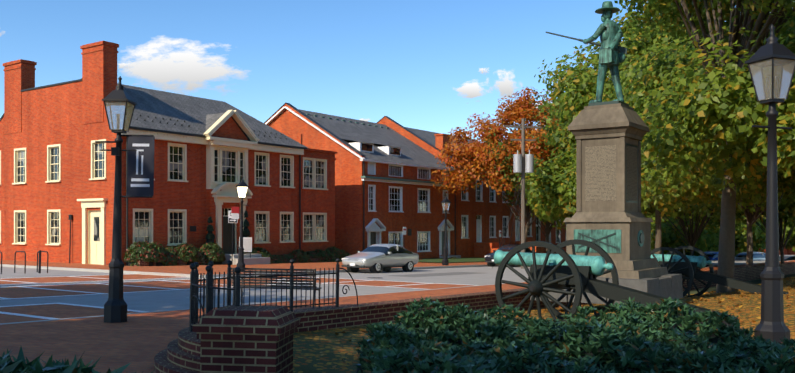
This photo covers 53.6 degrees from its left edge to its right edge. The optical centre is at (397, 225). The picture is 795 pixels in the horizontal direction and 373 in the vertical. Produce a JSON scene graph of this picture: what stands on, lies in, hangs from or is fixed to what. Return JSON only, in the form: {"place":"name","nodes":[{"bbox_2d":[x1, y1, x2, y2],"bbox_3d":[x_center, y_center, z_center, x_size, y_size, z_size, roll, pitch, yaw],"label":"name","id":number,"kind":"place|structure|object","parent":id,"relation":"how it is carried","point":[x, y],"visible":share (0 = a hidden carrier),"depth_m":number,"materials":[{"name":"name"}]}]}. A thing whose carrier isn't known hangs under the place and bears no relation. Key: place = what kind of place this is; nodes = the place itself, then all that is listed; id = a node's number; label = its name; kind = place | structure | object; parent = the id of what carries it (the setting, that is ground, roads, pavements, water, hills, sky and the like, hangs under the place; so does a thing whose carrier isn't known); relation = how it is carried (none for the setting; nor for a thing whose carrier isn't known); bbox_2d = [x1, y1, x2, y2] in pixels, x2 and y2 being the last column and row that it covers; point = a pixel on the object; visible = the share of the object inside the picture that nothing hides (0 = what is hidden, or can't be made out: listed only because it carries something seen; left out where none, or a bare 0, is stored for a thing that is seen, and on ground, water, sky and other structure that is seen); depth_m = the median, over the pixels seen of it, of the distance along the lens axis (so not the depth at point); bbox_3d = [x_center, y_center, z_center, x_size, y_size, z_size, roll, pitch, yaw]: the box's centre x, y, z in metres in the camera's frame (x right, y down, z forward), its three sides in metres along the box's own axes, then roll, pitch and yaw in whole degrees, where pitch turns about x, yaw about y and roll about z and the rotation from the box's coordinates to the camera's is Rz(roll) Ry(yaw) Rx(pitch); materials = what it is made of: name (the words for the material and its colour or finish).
{"place":"outdoors","nodes":[
{"label":"outdoors","id":0,"kind":"place"},
{"bbox_2d":[118,63,130,68],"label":"cloud","id":1,"kind":"structure","parent":0,"point":[123,65],"depth_m":895.66,"materials":[{"name":"white"}]},
{"bbox_2d":[120,36,245,94],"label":"cloud","id":2,"kind":"structure","parent":0,"point":[190,67],"depth_m":896.46,"materials":[{"name":"white"}]},
{"bbox_2d":[0,0,770,142],"label":"sky","id":3,"kind":"structure","parent":0,"point":[403,61],"materials":[{"name":"blue"}]},
{"bbox_2d":[0,255,794,311],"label":"road asphalt","id":4,"kind":"structure","parent":0,"point":[159,300],"depth_m":26.11,"materials":[{"name":"grey asphalt"}]},
{"bbox_2d":[186,272,480,298],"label":"manholes and patches","id":5,"kind":"object","parent":4,"relation":"on","point":[435,274],"visible":0.4,"depth_m":37.70,"materials":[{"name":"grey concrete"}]},
{"bbox_2d":[341,244,418,272],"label":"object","id":6,"kind":"object","parent":4,"relation":"on","point":[378,268],"visible":0.46,"depth_m":39.27,"materials":[{"name":"black rubber"}]},
{"bbox_2d":[342,244,418,267],"bbox_3d":[-0.803,1.529,40.354,3.919,1.236,4.614,1,-1,-1],"label":"car","id":7,"kind":"object","parent":6,"relation":"attached to","point":[373,254],"visible":0.9,"depth_m":39.61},
{"bbox_2d":[0,260,794,372],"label":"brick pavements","id":8,"kind":"structure","parent":4,"relation":"on","point":[139,340],"depth_m":17.36,"materials":[{"name":"brick"}]},
{"bbox_2d":[0,215,72,273],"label":"bike racks and bollards","id":9,"kind":"object","parent":8,"relation":"on","point":[40,251],"visible":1,"depth_m":31.67,"materials":[{"name":"black metal"}]},
{"bbox_2d":[95,76,154,322],"bbox_3d":[-4.873,-0.485,14.015,1.060,4.380,0.476,1,-1,-1],"label":"street lamp","id":10,"kind":"object","parent":8,"relation":"on","point":[119,103],"visible":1,"depth_m":13.97,"materials":[{"name":"black metal"}]},
{"bbox_2d":[231,176,248,270],"bbox_3d":[-7.291,-0.101,36.438,0.844,4.383,0.476,0,0,-31],"label":"street lamp","id":11,"kind":"object","parent":8,"relation":"on","point":[242,186],"visible":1,"depth_m":36.37,"materials":[{"name":"black metal"}]},
{"bbox_2d":[228,211,251,264],"bbox_3d":[-9.091,0.676,45.240,0.520,3.136,1.827,0,0,24],"label":"sign","id":12,"kind":"object","parent":8,"relation":"on","point":[247,244],"visible":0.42,"depth_m":45.72,"materials":[{"name":"white metal"}]},
{"bbox_2d":[231,268,321,307],"bbox_3d":[-2.602,1.349,16.999,1.855,0.913,0.661,0,0,7],"label":"park bench","id":13,"kind":"object","parent":8,"relation":"on","point":[278,282],"visible":0.65,"depth_m":16.73,"materials":[{"name":"black metal"}]},
{"bbox_2d":[441,195,450,264],"bbox_3d":[3.001,0.259,48.867,0.661,4.383,0.476,0,0,-31],"label":"street lamp","id":14,"kind":"object","parent":8,"relation":"on","point":[445,202],"visible":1,"depth_m":48.77,"materials":[{"name":"black metal"}]},
{"bbox_2d":[403,226,560,247],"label":"parking signs","id":15,"kind":"object","parent":8,"relation":"on","point":[404,230],"visible":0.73,"depth_m":53.77,"materials":[{"name":"metal"}]},
{"bbox_2d":[517,141,693,230],"bbox_3d":[13.384,-1.145,51.973,11.207,10.399,11.790,0,0,-1],"label":"bushy tree","id":16,"kind":"object","parent":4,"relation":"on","point":[553,193],"depth_m":50.12,"materials":[{"name":"green plant"}]},
{"bbox_2d":[534,1,729,253],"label":"park tree","id":17,"kind":"object","parent":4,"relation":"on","point":[579,80],"depth_m":47.65,"materials":[{"name":"green plant"}]},
{"bbox_2d":[13,253,794,293],"bbox_3d":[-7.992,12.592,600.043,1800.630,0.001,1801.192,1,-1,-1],"label":"ground","id":18,"kind":"structure","parent":0,"point":[758,281],"depth_m":34.09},
{"bbox_2d":[0,41,336,265],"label":"corner house","id":19,"kind":"structure","parent":18,"relation":"on","point":[57,167],"depth_m":45.60,"materials":[{"name":"red brick"}]},
{"bbox_2d":[205,210,252,252],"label":"columnar evergreen leaves","id":20,"kind":"object","parent":18,"relation":"on","point":[212,235],"visible":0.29,"depth_m":45.29,"materials":[{"name":"green plant"}]},
{"bbox_2d":[128,219,336,265],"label":"garden shrubs","id":21,"kind":"object","parent":18,"relation":"on","point":[189,262],"depth_m":44.37,"materials":[{"name":"plant"}]},
{"bbox_2d":[124,241,457,265],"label":"garden shrub leaves","id":22,"kind":"object","parent":21,"relation":"on","point":[153,252],"visible":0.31,"depth_m":43.61,"materials":[{"name":"green plant"}]},
{"bbox_2d":[137,257,484,265],"bbox_3d":[7.322,2.644,65.395,7.604,1.684,64.724,0,0,35],"label":"planter edging and beds","id":23,"kind":"object","parent":18,"relation":"on","point":[468,259],"visible":0.12,"depth_m":56.17,"materials":[{"name":"brick"}]},
{"bbox_2d":[265,106,460,258],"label":"row house","id":24,"kind":"structure","parent":18,"relation":"on","point":[386,191],"depth_m":61.92,"materials":[{"name":"red brick"}]},
{"bbox_2d":[264,103,457,168],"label":"building parapets","id":25,"kind":"object","parent":24,"relation":"attached to","point":[407,133],"visible":0.54,"depth_m":69.99,"materials":[{"name":"red brick"}]},
{"bbox_2d":[405,127,543,257],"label":"row house","id":26,"kind":"structure","parent":18,"relation":"on","point":[483,212],"depth_m":72.69,"materials":[{"name":"red brick"}]},
{"bbox_2d":[429,87,566,241],"bbox_3d":[10.215,-3.202,63.576,15.249,15.755,13.564,0,0,-1],"label":"autumn tree","id":27,"kind":"object","parent":18,"relation":"on","point":[493,153],"depth_m":60.93,"materials":[{"name":"orange plant"}]},
{"bbox_2d":[492,118,560,268],"bbox_3d":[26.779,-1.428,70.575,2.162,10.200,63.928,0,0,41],"label":"utility pole","id":28,"kind":"object","parent":18,"relation":"on","point":[523,163],"visible":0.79,"depth_m":47.78,"materials":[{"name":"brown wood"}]},
{"bbox_2d":[536,217,565,253],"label":"building","id":29,"kind":"structure","parent":18,"relation":"on","point":[553,236],"depth_m":89.48,"materials":[{"name":"red brick"}]},
{"bbox_2d":[610,1,794,224],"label":"park tree","id":30,"kind":"object","parent":18,"relation":"on","point":[634,79],"depth_m":30.74,"materials":[{"name":"green plant"}]},
{"bbox_2d":[683,198,794,263],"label":"bushy tree","id":31,"kind":"object","parent":18,"relation":"on","point":[738,219],"depth_m":57.79,"materials":[{"name":"green plant"}]},
{"bbox_2d":[757,243,786,254],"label":"building","id":32,"kind":"structure","parent":18,"relation":"on","point":[785,251],"depth_m":135.45,"materials":[{"name":"orange brick"}]},
{"bbox_2d":[787,246,794,254],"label":"building","id":33,"kind":"structure","parent":18,"relation":"on","point":[790,252],"depth_m":137.53,"materials":[{"name":"red brick"}]},
{"bbox_3d":[12.644,-4.597,16.044,10.801,13.429,8.120,0,0,-1],"label":"tree trunk","id":34,"kind":"object","parent":18,"relation":"on","visible":0},
{"bbox_2d":[633,20,794,204],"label":"tree boughs","id":35,"kind":"object","parent":34,"relation":"attached to","point":[709,109],"visible":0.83,"depth_m":18.22,"materials":[{"name":"green plant"}]},
{"bbox_2d":[679,0,794,44],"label":"tree foliage","id":36,"kind":"object","parent":34,"relation":"attached to","point":[788,6],"visible":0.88,"depth_m":19.61,"materials":[{"name":"green plant"}]},
{"bbox_2d":[454,81,489,97],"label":"cloud","id":37,"kind":"structure","parent":0,"point":[472,90],"depth_m":901.01,"materials":[{"name":"white"}]},
{"bbox_2d":[479,68,488,74],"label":"cloud","id":38,"kind":"structure","parent":0,"point":[481,70],"depth_m":901.20,"materials":[{"name":"white"}]},
{"bbox_2d":[487,70,521,98],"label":"cloud","id":39,"kind":"structure","parent":0,"point":[506,86],"depth_m":901.56,"materials":[{"name":"white"}]},
{"bbox_2d":[485,244,535,260],"bbox_3d":[7.564,1.856,52.203,3.919,1.236,4.614,1,-1,-1],"label":"car","id":40,"kind":"object","parent":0,"point":[490,256],"visible":0.23,"depth_m":51.65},
{"bbox_2d":[485,250,536,266],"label":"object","id":41,"kind":"object","parent":40,"relation":"attached to","point":[490,263],"visible":0.15,"depth_m":51.12,"materials":[{"name":"black rubber"}]},
{"bbox_2d":[497,178,560,252],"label":"autumn tree","id":42,"kind":"object","parent":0,"point":[548,229],"depth_m":66.74,"materials":[{"name":"brown plant"}]},
{"bbox_2d":[293,277,794,372],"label":"park lawn","id":43,"kind":"structure","parent":0,"point":[309,347],"depth_m":11.36,"materials":[{"name":"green plant"}]},
{"bbox_2d":[0,347,154,372],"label":"shrub","id":44,"kind":"object","parent":43,"relation":"on","point":[17,365],"visible":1,"depth_m":4.42,"materials":[{"name":"green plant"}]},
{"bbox_2d":[154,262,794,372],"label":"park corner brick pier and wall","id":45,"kind":"structure","parent":43,"relation":"on","point":[241,339],"depth_m":8.11,"materials":[{"name":"red brick"}]},
{"bbox_2d":[189,258,357,331],"bbox_3d":[-1.717,0.860,10.564,1.198,0.875,4.813,0,0,12],"label":"iron fence","id":46,"kind":"object","parent":45,"relation":"on","point":[210,286],"visible":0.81,"depth_m":10.28,"materials":[{"name":"black metal"}]},
{"bbox_2d":[319,277,794,366],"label":"fallen leaves","id":47,"kind":"object","parent":43,"relation":"on","point":[693,298],"depth_m":16.72,"materials":[{"name":"brown plant"}]},
{"bbox_2d":[530,100,682,304],"bbox_3d":[4.521,-0.507,16.858,2.464,4.218,2.516,0,0,35],"label":"monument pedestal","id":48,"kind":"object","parent":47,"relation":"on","point":[611,219],"visible":0.77,"depth_m":16.39,"materials":[{"name":"stone"}]},
{"bbox_2d":[546,1,626,102],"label":"soldier statue","id":49,"kind":"object","parent":48,"relation":"on","point":[612,52],"visible":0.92,"depth_m":16.77,"materials":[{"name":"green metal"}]},
{"bbox_2d":[352,296,794,372],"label":"hedge","id":50,"kind":"object","parent":43,"relation":"on","point":[629,333],"depth_m":6.66,"materials":[{"name":"green plant"}]},
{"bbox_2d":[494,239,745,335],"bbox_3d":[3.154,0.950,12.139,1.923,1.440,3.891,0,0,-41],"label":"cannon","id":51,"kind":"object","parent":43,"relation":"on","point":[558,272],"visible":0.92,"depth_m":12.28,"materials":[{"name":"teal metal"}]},
{"bbox_2d":[566,111,794,220],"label":"tree boughs","id":52,"kind":"object","parent":43,"relation":"on","point":[786,187],"visible":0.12,"depth_m":27.29,"materials":[{"name":"green plant"}]},
{"bbox_2d":[614,0,794,292],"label":"tree","id":53,"kind":"object","parent":43,"relation":"on","point":[726,260],"depth_m":21.65,"materials":[{"name":"plant"}]},
{"bbox_2d":[646,209,765,256],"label":"hedge","id":54,"kind":"object","parent":43,"relation":"on","point":[708,239],"depth_m":94.97,"materials":[{"name":"green plant"}]},
{"bbox_2d":[651,246,788,296],"bbox_3d":[8.130,1.261,20.473,3.891,1.440,1.923,0,0,26],"label":"cannon","id":55,"kind":"object","parent":43,"relation":"on","point":[688,267],"visible":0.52,"depth_m":20.28,"materials":[{"name":"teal metal"}]},
{"bbox_2d":[745,24,794,348],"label":"street lamp","id":56,"kind":"object","parent":43,"relation":"on","point":[771,64],"visible":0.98,"depth_m":10.09,"materials":[{"name":"black metal"}]},
{"bbox_2d":[779,218,794,251],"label":"distant tree","id":57,"kind":"object","parent":43,"relation":"on","point":[790,243],"depth_m":103.51,"materials":[{"name":"green plant"}]},
{"bbox_2d":[636,92,765,266],"bbox_3d":[20.744,-3.233,45.806,16.286,14.475,16.412,0,0,-1],"label":"park tree","id":58,"kind":"object","parent":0,"point":[752,218],"depth_m":45.92,"materials":[{"name":"plant"}]},
{"bbox_2d":[641,198,765,255],"bbox_3d":[21.069,-1.120,56.433,12.764,11.369,13.723,0,0,-1],"label":"bushy tree","id":59,"kind":"object","parent":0,"point":[692,238],"depth_m":55.72,"materials":[{"name":"plant"}]},
{"bbox_2d":[699,251,718,259],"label":"car body","id":60,"kind":"object","parent":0,"point":[712,255],"visible":0.17,"depth_m":82.72,"materials":[{"name":"blue metal"}]},
{"bbox_2d":[735,252,764,260],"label":"car body","id":61,"kind":"object","parent":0,"point":[757,256],"visible":0.31,"depth_m":81.63,"materials":[{"name":"metal"}]},
{"bbox_2d":[779,256,794,260],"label":"car body","id":62,"kind":"object","parent":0,"point":[791,258],"visible":0.19,"depth_m":80.96,"materials":[{"name":"metal"}]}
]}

